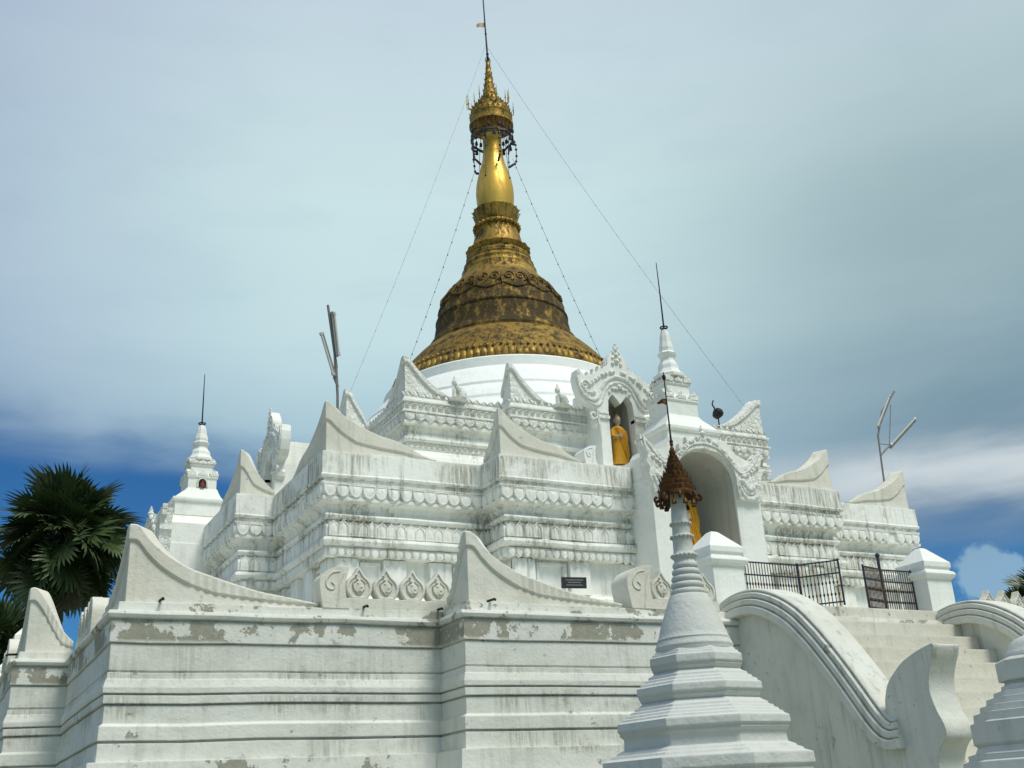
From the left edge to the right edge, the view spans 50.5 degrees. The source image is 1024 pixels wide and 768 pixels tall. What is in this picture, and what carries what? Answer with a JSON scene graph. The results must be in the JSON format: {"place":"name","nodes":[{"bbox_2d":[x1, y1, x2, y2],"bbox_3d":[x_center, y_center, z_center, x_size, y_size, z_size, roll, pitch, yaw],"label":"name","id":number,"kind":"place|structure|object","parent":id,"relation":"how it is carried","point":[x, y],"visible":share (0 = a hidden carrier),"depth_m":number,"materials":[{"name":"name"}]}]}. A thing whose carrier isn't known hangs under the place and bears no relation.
{"place":"outdoors","nodes":[
{"label":"outdoors","id":0,"kind":"place"},
{"bbox_2d":[0,0,1023,651],"label":"sky","id":1,"kind":"structure","parent":0,"point":[827,196],"materials":[{"name":"blue"}]},
{"label":"ground","id":2,"kind":"structure","parent":0,"visible":0},
{"bbox_2d":[0,628,22,675],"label":"staircase","id":3,"kind":"structure","parent":2,"relation":"on","point":[17,635],"depth_m":14.39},
{"bbox_2d":[0,593,25,664],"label":"fan palm","id":4,"kind":"object","parent":2,"relation":"on","point":[11,623],"visible":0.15,"depth_m":33.57,"materials":[{"name":"green plant"}]},
{"bbox_2d":[0,460,143,624],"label":"fan palm","id":5,"kind":"object","parent":2,"relation":"on","point":[71,561],"visible":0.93,"depth_m":26.26,"materials":[{"name":"green plant"}]},
{"bbox_2d":[0,0,1023,767],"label":"pagoda","id":6,"kind":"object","parent":2,"relation":"on","point":[348,586],"visible":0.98,"depth_m":13.62,"materials":[{"name":"paint"}]},
{"bbox_2d":[319,305,340,409],"bbox_3d":[-2.464,-0.012,14.625,0.306,2.353,0.091,8,-24,-26],"label":"lamp pole","id":7,"kind":"object","parent":6,"relation":"on","point":[334,337],"visible":0.94,"depth_m":14.81,"materials":[{"name":"grey metal"}]},
{"bbox_2d":[351,45,485,388],"bbox_3d":[-1.805,-3.282,21.005,4.085,10.202,0.014,16,-29,-40],"label":"light string","id":8,"kind":"object","parent":6,"relation":"hanging from","point":[420,218],"visible":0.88,"depth_m":20.96,"materials":[{"name":"metal"}]},
{"bbox_2d":[411,171,474,355],"bbox_3d":[-1.414,-2.382,21.909,1.524,4.552,0.027,1,-22,-10],"label":"light string","id":9,"kind":"object","parent":6,"relation":"hanging from","point":[444,263],"visible":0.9,"depth_m":21.90,"materials":[{"name":"metal"}]},
{"bbox_2d":[513,160,600,356],"bbox_3d":[0.972,-2.495,22.372,1.669,5.052,0.028,-1,-22,-5],"label":"light string","id":10,"kind":"object","parent":6,"relation":"hanging from","point":[556,260],"visible":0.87,"depth_m":22.39,"materials":[{"name":"metal"}]},
{"bbox_2d":[561,577,586,588],"bbox_3d":[0.787,2.522,13.772,0.360,0.140,0.027,6,-15,-27],"label":"plaque","id":11,"kind":"object","parent":6,"relation":"attached to","point":[575,582],"visible":1,"depth_m":13.76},
{"bbox_2d":[489,50,741,402],"bbox_3d":[1.676,-3.561,21.204,4.740,9.702,0.012,-17,-25,30],"label":"light string","id":12,"kind":"object","parent":6,"relation":"hanging from","point":[621,241],"visible":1,"depth_m":20.53,"materials":[{"name":"metal"}]},
{"bbox_2d":[610,414,629,465],"bbox_3d":[1.603,0.871,16.272,0.336,0.912,0.336,8,-24,-26],"label":"buddha statue","id":13,"kind":"object","parent":6,"relation":"in","point":[620,448],"visible":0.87,"depth_m":16.19,"materials":[{"name":"yellow fabric"}]},
{"bbox_2d":[686,501,700,545],"bbox_3d":[2.395,2.003,15.143,0.552,1.498,0.552,8,-24,-26],"label":"buddha statue","id":14,"kind":"object","parent":6,"relation":"on","point":[693,517],"visible":0.13,"depth_m":15.13,"materials":[{"name":"yellow fabric"}]},
{"bbox_2d":[711,400,723,426],"bbox_3d":[3.352,0.501,17.682,0.196,0.494,0.171,8,-24,-26],"label":"floodlight","id":15,"kind":"object","parent":6,"relation":"on","point":[718,413],"visible":1,"depth_m":17.64,"materials":[{"name":"metal"}]},
{"bbox_2d":[877,391,915,481],"bbox_3d":[6.858,1.220,19.181,1.100,2.433,0.092,8,-24,-26],"label":"lamp pole","id":16,"kind":"object","parent":6,"relation":"on","point":[902,433],"visible":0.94,"depth_m":19.25,"materials":[{"name":"grey metal"}]},
{"bbox_2d":[603,372,815,767],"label":"stupa","id":17,"kind":"object","parent":2,"relation":"on","point":[704,704],"visible":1,"depth_m":5.02,"materials":[{"name":"white paint"}]},
{"bbox_2d":[693,531,1023,767],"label":"staircase","id":18,"kind":"structure","parent":2,"relation":"on","point":[856,694],"depth_m":10.30,"materials":[{"name":"white paint"}]},
{"bbox_2d":[744,553,917,609],"bbox_3d":[3.683,2.201,12.297,2.743,0.750,0.368,8,-24,-26],"label":"iron fence","id":19,"kind":"object","parent":18,"relation":"on","point":[883,600],"visible":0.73,"depth_m":12.43,"materials":[{"name":"black metal"}]},
{"bbox_2d":[963,635,1023,767],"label":"domed stupa","id":20,"kind":"object","parent":2,"relation":"on","point":[997,729],"visible":1,"depth_m":6.23,"materials":[{"name":"white paint"}]},
{"bbox_2d":[1001,566,1023,598],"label":"fan palm","id":21,"kind":"object","parent":2,"relation":"on","point":[1018,584],"visible":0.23,"depth_m":40.40,"materials":[{"name":"green plant"}]}
]}

